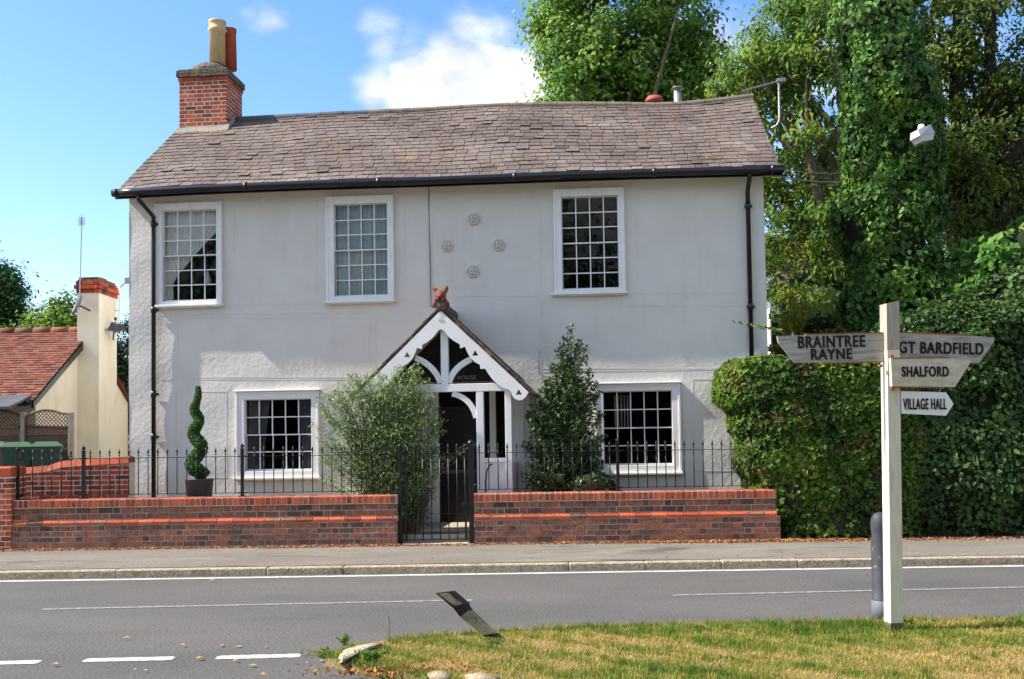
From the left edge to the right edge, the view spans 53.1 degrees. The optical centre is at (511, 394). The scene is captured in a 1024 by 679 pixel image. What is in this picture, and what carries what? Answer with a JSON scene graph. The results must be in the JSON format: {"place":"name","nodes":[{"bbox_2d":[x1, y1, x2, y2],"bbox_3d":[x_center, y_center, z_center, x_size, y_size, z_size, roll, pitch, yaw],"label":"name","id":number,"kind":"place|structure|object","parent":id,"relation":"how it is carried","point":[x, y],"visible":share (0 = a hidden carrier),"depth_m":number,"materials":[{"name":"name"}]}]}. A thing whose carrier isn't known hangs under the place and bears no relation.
{"place":"outdoors","nodes":[
{"label":"outdoors","id":0,"kind":"place"},
{"bbox_2d":[404,542,468,544],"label":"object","id":1,"kind":"structure","parent":0,"point":[422,543],"depth_m":14.61,"materials":[{"name":"stone"}]},
{"bbox_2d":[398,439,473,543],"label":"garden gate","id":2,"kind":"structure","parent":1,"relation":"on","point":[471,493],"depth_m":14.69,"materials":[{"name":"black metal"}]},
{"bbox_2d":[0,551,1014,567],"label":"gutter litter","id":3,"kind":"object","parent":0,"point":[558,559],"visible":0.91,"depth_m":12.45,"materials":[{"name":"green plant"}]},
{"bbox_2d":[0,564,1023,678],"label":"road","id":4,"kind":"structure","parent":0,"point":[68,641],"depth_m":9.64,"materials":[{"name":"grey asphalt"}]},
{"bbox_2d":[0,660,41,664],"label":"give way marking","id":5,"kind":"object","parent":4,"relation":"on","point":[21,662],"visible":1,"depth_m":7.53,"materials":[{"name":"paint"}]},
{"bbox_2d":[82,656,174,661],"bbox_3d":[-2.834,1.958,7.579,0.659,0.001,0.136,-1,-2,-2],"label":"give way marking","id":6,"kind":"object","parent":4,"relation":"on","point":[128,659],"visible":1,"depth_m":7.58,"materials":[{"name":"paint"}]},
{"bbox_2d":[41,599,471,609],"bbox_3d":[-2.476,2.055,10.029,4.174,0.001,0.087,-1,-2,-2],"label":"line","id":7,"kind":"object","parent":4,"relation":"on","point":[244,604],"visible":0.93,"depth_m":10.02,"materials":[{"name":"paint"}]},
{"bbox_2d":[215,654,300,658],"bbox_3d":[-1.883,1.945,7.606,0.618,0.001,0.137,-1,-2,-3],"label":"give way marking","id":8,"kind":"object","parent":4,"relation":"on","point":[255,656],"visible":1,"depth_m":7.61,"materials":[{"name":"paint"}]},
{"bbox_2d":[299,646,337,657],"bbox_3d":[-1.388,1.905,7.582,0.399,0.100,0.186,-1,-2,0],"label":"weed","id":9,"kind":"object","parent":4,"relation":"on","point":[320,652],"visible":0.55,"depth_m":7.57,"materials":[{"name":"green plant"}]},
{"bbox_2d":[336,633,351,644],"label":"weed","id":10,"kind":"object","parent":4,"relation":"on","point":[345,638],"visible":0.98,"depth_m":7.99,"materials":[{"name":"green plant"}]},
{"bbox_2d":[344,656,356,667],"bbox_3d":[-1.142,1.906,7.298,0.121,0.078,0.571,-1,-2,0],"label":"kerbstone","id":11,"kind":"object","parent":4,"relation":"on","point":[347,665],"visible":0.3,"depth_m":7.07,"materials":[{"name":"concrete"}]},
{"bbox_2d":[338,643,382,663],"bbox_3d":[-1.122,1.895,7.541,0.333,0.119,1.109,-1,-2,0],"label":"kerbstone","id":12,"kind":"object","parent":4,"relation":"on","point":[347,653],"visible":0.59,"depth_m":7.35,"materials":[{"name":"concrete"}]},
{"bbox_2d":[426,670,452,678],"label":"kerbstone","id":13,"kind":"object","parent":4,"relation":"on","point":[436,676],"visible":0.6,"depth_m":6.60,"materials":[{"name":"concrete"}]},
{"bbox_2d":[464,673,499,678],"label":"rock","id":14,"kind":"object","parent":4,"relation":"on","point":[474,675],"visible":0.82,"depth_m":6.58,"materials":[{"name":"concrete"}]},
{"bbox_2d":[0,555,1023,578],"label":"kerb","id":15,"kind":"structure","parent":4,"relation":"on","point":[517,567],"depth_m":12.22,"materials":[{"name":"concrete"}]},
{"bbox_2d":[0,565,1023,581],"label":"edge line","id":16,"kind":"object","parent":4,"relation":"on","point":[496,573],"visible":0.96,"depth_m":12.03,"materials":[{"name":"paint"}]},
{"bbox_2d":[673,586,1023,595],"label":"line","id":17,"kind":"object","parent":4,"relation":"on","point":[840,591],"visible":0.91,"depth_m":10.31,"materials":[{"name":"paint"}]},
{"bbox_2d":[0,534,1023,570],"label":"pavement","id":18,"kind":"structure","parent":0,"point":[275,556],"depth_m":13.27,"materials":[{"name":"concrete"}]},
{"bbox_2d":[11,494,398,549],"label":"garden wall","id":19,"kind":"structure","parent":18,"relation":"on","point":[232,521],"depth_m":14.61,"materials":[{"name":"brick"}]},
{"bbox_2d":[14,443,397,499],"bbox_3d":[-4.433,1.091,14.778,5.587,0.775,0.080,-1,-2,1],"label":"railing","id":20,"kind":"object","parent":19,"relation":"on","point":[83,494],"visible":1,"depth_m":14.77,"materials":[{"name":"black metal"}]},
{"bbox_2d":[0,535,1023,551],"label":"fallen leaves","id":21,"kind":"object","parent":18,"relation":"on","point":[777,540],"visible":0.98,"depth_m":14.34,"materials":[{"name":"brown plant"}]},
{"bbox_2d":[474,489,780,543],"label":"garden wall","id":22,"kind":"structure","parent":18,"relation":"on","point":[603,516],"depth_m":14.51,"materials":[{"name":"brick"}]},
{"bbox_2d":[475,438,753,490],"bbox_3d":[1.451,0.998,14.675,3.984,0.775,0.080,-1,-2,1],"label":"railing","id":23,"kind":"object","parent":22,"relation":"on","point":[617,451],"visible":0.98,"depth_m":14.66,"materials":[{"name":"black metal"}]},
{"bbox_2d":[0,0,1023,440],"label":"sky","id":24,"kind":"structure","parent":0,"point":[89,89],"materials":[{"name":"blue"}]},
{"bbox_2d":[323,610,1023,678],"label":"verge","id":25,"kind":"structure","parent":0,"point":[333,662],"depth_m":7.11,"materials":[{"name":"plant"}]},
{"bbox_2d":[353,649,386,661],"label":"weed","id":26,"kind":"object","parent":25,"relation":"on","point":[366,654],"visible":0.88,"depth_m":7.12,"materials":[{"name":"green plant"}]},
{"bbox_2d":[260,661,589,678],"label":"corner leaves","id":27,"kind":"object","parent":25,"relation":"on","point":[349,670],"visible":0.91,"depth_m":6.82,"materials":[{"name":"brown plant"}]},
{"bbox_2d":[436,591,504,639],"bbox_3d":[-0.311,1.704,7.865,0.550,0.393,0.038,-1,-2,0],"label":"verge marker","id":28,"kind":"object","parent":25,"relation":"on","point":[459,604],"visible":0.91,"depth_m":7.85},
{"bbox_2d":[481,637,506,643],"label":"weed","id":29,"kind":"object","parent":25,"relation":"on","point":[492,641],"visible":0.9,"depth_m":7.64,"materials":[{"name":"green plant"}]},
{"bbox_2d":[870,512,883,619],"bbox_3d":[3.068,1.444,8.509,0.172,0.935,0.172,-1,-2,0],"label":"bollard","id":30,"kind":"object","parent":25,"relation":"on","point":[877,600],"visible":0.6,"depth_m":8.46,"materials":[{"name":"grey metal"}]},
{"bbox_2d":[776,301,994,629],"bbox_3d":[2.981,0.589,8.021,1.774,2.658,0.161,-1,-2,-7],"label":"signpost","id":31,"kind":"object","parent":25,"relation":"on","point":[921,360],"visible":1,"depth_m":8.03,"materials":[{"name":"beige paint"}]},
{"bbox_2d":[903,615,917,623],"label":"weed","id":32,"kind":"object","parent":25,"relation":"on","point":[911,618],"visible":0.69,"depth_m":8.19,"materials":[{"name":"green plant"}]},
{"bbox_2d":[403,527,1023,537],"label":"garden ground","id":33,"kind":"structure","parent":0,"point":[936,533],"depth_m":14.79,"materials":[{"name":"soil"}]},
{"bbox_2d":[0,466,25,549],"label":"brick pier","id":34,"kind":"structure","parent":33,"relation":"on","point":[8,474],"depth_m":14.65,"materials":[{"name":"red brick"}]},
{"bbox_2d":[0,240,41,327],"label":"conifer","id":35,"kind":"object","parent":33,"relation":"on","point":[13,291],"visible":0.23,"depth_m":33.70,"materials":[{"name":"green plant"}]},
{"bbox_2d":[0,280,76,327],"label":"lime green tree","id":36,"kind":"object","parent":33,"relation":"on","point":[60,315],"visible":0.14,"depth_m":27.68,"materials":[{"name":"green plant"}]},
{"bbox_2d":[0,277,128,459],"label":"cream cottage","id":37,"kind":"structure","parent":33,"relation":"on","point":[68,369],"depth_m":18.77,"materials":[{"name":"paint"}]},
{"bbox_2d":[62,293,90,314],"bbox_3d":[-7.897,-1.639,18.558,0.399,0.407,0.332,-1,-2,9],"label":"satellite dish","id":38,"kind":"object","parent":37,"relation":"attached to","point":[77,305],"visible":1,"depth_m":18.50,"materials":[{"name":"grey metal"}]},
{"bbox_2d":[78,214,84,310],"bbox_3d":[-7.929,-2.402,18.857,0.114,1.724,0.742,0,-3,-23],"label":"television aerial","id":39,"kind":"object","parent":37,"relation":"attached to","point":[81,217],"visible":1,"depth_m":18.81,"materials":[{"name":"grey metal"}]},
{"bbox_2d":[106,317,125,339],"bbox_3d":[-7.473,-1.236,19.243,0.395,0.412,0.386,-1,-2,0],"label":"satellite dish","id":40,"kind":"object","parent":37,"relation":"attached to","point":[114,328],"visible":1,"depth_m":19.32,"materials":[{"name":"grey metal"}]},
{"bbox_2d":[114,277,128,323],"bbox_3d":[-7.291,-1.753,19.189,0.452,0.839,0.111,-3,-3,40],"label":"bracket aerial","id":41,"kind":"object","parent":37,"relation":"attached to","point":[126,281],"visible":0.95,"depth_m":19.27,"materials":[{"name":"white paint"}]},
{"bbox_2d":[25,456,134,498],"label":"side wall","id":42,"kind":"structure","parent":33,"relation":"on","point":[77,477],"depth_m":15.71,"materials":[{"name":"red brick"}]},
{"bbox_2d":[117,313,128,448],"bbox_3d":[-9.231,0.307,25.024,2.018,4.608,1.907,-1,-2,0],"label":"cypress","id":43,"kind":"object","parent":33,"relation":"on","point":[122,365],"visible":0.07,"depth_m":24.68,"materials":[{"name":"green plant"}]},
{"bbox_2d":[184,386,213,496],"bbox_3d":[-4.684,0.970,15.326,0.434,2.216,0.427,-1,-2,0],"label":"spiral topiary","id":44,"kind":"object","parent":33,"relation":"on","point":[195,437],"visible":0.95,"depth_m":15.26,"materials":[{"name":"green plant"}]},
{"bbox_2d":[308,360,477,529],"bbox_3d":[-1.724,0.780,15.057,2.495,2.575,0.925,-1,-2,0],"label":"willowy shrub","id":45,"kind":"object","parent":33,"relation":"on","point":[385,432],"visible":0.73,"depth_m":14.93,"materials":[{"name":"green plant"}]},
{"bbox_2d":[402,445,444,532],"bbox_3d":[-1.441,1.319,15.076,0.701,1.414,0.585,-3,-3,38],"label":"trailing shrub","id":46,"kind":"object","parent":33,"relation":"on","point":[418,519],"visible":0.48,"depth_m":14.99,"materials":[{"name":"green plant"}]},
{"bbox_2d":[111,18,784,542],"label":"house","id":47,"kind":"structure","parent":33,"relation":"on","point":[285,270],"depth_m":16.51,"materials":[{"name":"paint"}]},
{"bbox_2d":[154,201,223,308],"bbox_3d":[-5.284,-2.279,16.898,1.160,1.734,0.403,-1,-2,5],"label":"window","id":48,"kind":"structure","parent":47,"relation":"in","point":[181,232],"depth_m":16.85,"materials":[{"name":"white paint"}]},
{"bbox_2d":[233,389,321,480],"bbox_3d":[-3.781,0.653,16.561,1.436,1.457,0.248,-1,-2,5],"label":"window","id":49,"kind":"structure","parent":47,"relation":"in","point":[251,406],"depth_m":16.57,"materials":[{"name":"white paint"}]},
{"bbox_2d":[323,194,395,304],"bbox_3d":[-2.454,-2.334,16.557,1.165,1.752,0.249,-1,-2,5],"label":"window","id":50,"kind":"structure","parent":47,"relation":"in","point":[371,282],"depth_m":16.62,"materials":[{"name":"white paint"}]},
{"bbox_2d":[432,286,449,307],"bbox_3d":[-1.057,-1.438,15.424,0.268,0.333,0.712,-1,-2,0],"label":"roof finial","id":51,"kind":"object","parent":47,"relation":"on","point":[440,295],"visible":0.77,"depth_m":15.13,"materials":[{"name":"ceramic"}]},
{"bbox_2d":[551,187,627,296],"bbox_3d":[1.203,-2.411,16.189,1.203,1.706,0.190,-1,-2,5],"label":"window","id":52,"kind":"structure","parent":47,"relation":"in","point":[558,194],"depth_m":16.19,"materials":[{"name":"white paint"}]},
{"bbox_2d":[592,381,682,475],"bbox_3d":[1.966,0.541,16.142,1.410,1.456,0.475,-1,-2,5],"label":"window","id":53,"kind":"structure","parent":47,"relation":"in","point":[674,386],"depth_m":15.98,"materials":[{"name":"white paint"}]},
{"bbox_2d":[740,73,785,129],"bbox_3d":[4.305,-4.969,17.521,0.746,0.926,0.400,-1,-2,5],"label":"television aerial","id":54,"kind":"object","parent":47,"relation":"attached to","point":[780,80],"visible":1,"depth_m":17.48,"materials":[{"name":"silver metal"}]},
{"bbox_2d":[485,464,491,492],"bbox_3d":[-0.336,1.500,14.950,0.117,0.986,0.022,-1,-2,0],"label":"hoop","id":55,"kind":"object","parent":33,"relation":"on","point":[486,477],"visible":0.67,"depth_m":14.95,"materials":[{"name":"black metal"}]},
{"bbox_2d":[521,323,607,491],"bbox_3d":[0.778,0.410,15.342,1.337,2.920,0.964,-1,-2,0],"label":"holly bush","id":56,"kind":"object","parent":33,"relation":"on","point":[559,420],"visible":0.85,"depth_m":15.12,"materials":[{"name":"green plant"}]},
{"bbox_2d":[567,468,616,491],"bbox_3d":[1.164,1.603,15.052,0.809,1.066,0.644,-2,-3,27],"label":"shrub","id":57,"kind":"object","parent":33,"relation":"on","point":[605,482],"visible":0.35,"depth_m":14.86,"materials":[{"name":"green plant"}]},
{"bbox_2d":[506,0,764,117],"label":"maple tree","id":58,"kind":"object","parent":33,"relation":"on","point":[589,49],"visible":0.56,"depth_m":26.19,"materials":[{"name":"green plant"}]},
{"bbox_2d":[695,0,918,329],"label":"chestnut tree","id":59,"kind":"object","parent":33,"relation":"on","point":[801,60],"visible":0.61,"depth_m":21.72,"materials":[{"name":"green plant"}]},
{"bbox_2d":[768,290,847,356],"bbox_3d":[5.684,0.163,18.978,1.924,4.142,2.007,-1,-2,0],"label":"yellowing shrub","id":60,"kind":"object","parent":33,"relation":"on","point":[803,321],"visible":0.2,"depth_m":18.80,"materials":[{"name":"green plant"}]},
{"bbox_2d":[710,354,929,538],"bbox_3d":[4.513,0.728,15.288,2.975,2.775,2.169,-1,-2,0],"label":"ivy hedge","id":61,"kind":"object","parent":33,"relation":"on","point":[812,432],"visible":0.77,"depth_m":14.38,"materials":[{"name":"green plant"}]},
{"bbox_2d":[734,444,759,456],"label":"creeper sprig","id":62,"kind":"object","parent":61,"relation":"attached to","point":[741,447],"visible":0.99,"depth_m":14.51,"materials":[{"name":"green plant"}]},
{"bbox_2d":[732,320,786,334],"bbox_3d":[3.521,-0.960,14.580,0.820,0.210,0.144,0,-2,-9],"label":"ivy spray","id":63,"kind":"object","parent":61,"relation":"attached to","point":[774,329],"visible":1,"depth_m":14.59,"materials":[{"name":"green plant"}]},
{"bbox_2d":[765,236,952,354],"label":"tiled house","id":64,"kind":"structure","parent":33,"relation":"on","point":[772,340],"depth_m":28.14,"materials":[{"name":"paint"}]},
{"bbox_2d":[771,315,783,351],"bbox_3d":[6.311,-1.441,24.047,0.420,0.880,0.040,-1,-2,0],"label":"window","id":65,"kind":"structure","parent":64,"relation":"in","point":[774,340],"depth_m":24.03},
{"bbox_2d":[825,0,953,332],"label":"ivy clad tree","id":66,"kind":"object","parent":33,"relation":"on","point":[889,204],"visible":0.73,"depth_m":16.65,"materials":[{"name":"green plant"}]},
{"bbox_2d":[782,169,841,182],"bbox_3d":[5.598,-3.785,17.433,3.901,0.893,0.103,2,-3,-45],"label":"overhead wire","id":67,"kind":"object","parent":66,"relation":"attached to","point":[811,180],"visible":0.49,"depth_m":16.67,"materials":[{"name":"grey metal"}]},
{"bbox_2d":[775,180,1023,289],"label":"distant tree","id":68,"kind":"object","parent":33,"relation":"on","point":[946,253],"visible":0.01,"depth_m":36.35,"materials":[{"name":"green plant"}]},
{"bbox_2d":[910,124,934,149],"bbox_3d":[6.542,-1.083,16.283,0.370,6.132,1.679,-2,-2,16],"label":"street lamp","id":69,"kind":"object","parent":33,"relation":"on","point":[922,134],"visible":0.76,"depth_m":15.72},
{"bbox_2d":[862,265,1023,536],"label":"dark hedge","id":70,"kind":"object","parent":33,"relation":"on","point":[972,475],"visible":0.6,"depth_m":14.54,"materials":[{"name":"green plant"}]},
{"bbox_2d":[913,0,1023,288],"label":"oak tree","id":71,"kind":"object","parent":33,"relation":"on","point":[984,188],"visible":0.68,"depth_m":23.54,"materials":[{"name":"green plant"}]},
{"bbox_2d":[925,206,1023,309],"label":"tall shrub","id":72,"kind":"object","parent":33,"relation":"on","point":[992,260],"visible":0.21,"depth_m":16.46,"materials":[{"name":"green plant"}]},
{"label":"drive","id":73,"kind":"structure","parent":0,"visible":0},
{"bbox_2d":[0,441,5,465],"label":"wheelie bin","id":74,"kind":"object","parent":73,"relation":"on","point":[1,458],"visible":0.11,"depth_m":15.83,"materials":[{"name":"black plastic"}]},
{"bbox_2d":[0,409,19,441],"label":"trellis fence","id":75,"kind":"object","parent":73,"relation":"on","point":[8,433],"visible":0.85,"depth_m":16.54,"materials":[{"name":"brown wood"}]},
{"bbox_2d":[1,442,31,466],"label":"wheelie bin","id":76,"kind":"object","parent":73,"relation":"on","point":[8,450],"visible":0.32,"depth_m":15.82,"materials":[{"name":"green plastic"}]},
{"bbox_2d":[20,412,25,441],"bbox_3d":[-7.889,1.148,16.521,0.070,1.727,0.080,-1,-2,0],"label":"fence post","id":77,"kind":"object","parent":73,"relation":"on","point":[22,426],"visible":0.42,"depth_m":16.51,"materials":[{"name":"concrete"}]},
{"bbox_2d":[25,409,67,460],"bbox_3d":[-7.496,1.065,16.525,0.759,1.681,0.050,-1,-2,0],"label":"trellis fence","id":78,"kind":"object","parent":73,"relation":"on","point":[34,433],"visible":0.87,"depth_m":16.54,"materials":[{"name":"brown wood"}]},
{"bbox_2d":[30,441,63,466],"bbox_3d":[-7.279,1.259,16.031,0.458,1.050,0.528,0,-3,-20],"label":"wheelie bin","id":79,"kind":"object","parent":73,"relation":"on","point":[48,447],"visible":0.41,"depth_m":15.83,"materials":[{"name":"green plastic"}]},
{"bbox_2d":[68,412,73,460],"bbox_3d":[-7.111,1.142,16.521,0.070,1.716,0.080,-1,-2,0],"label":"fence post","id":80,"kind":"object","parent":73,"relation":"on","point":[70,431],"visible":0.42,"depth_m":16.51,"materials":[{"name":"concrete"}]}
]}

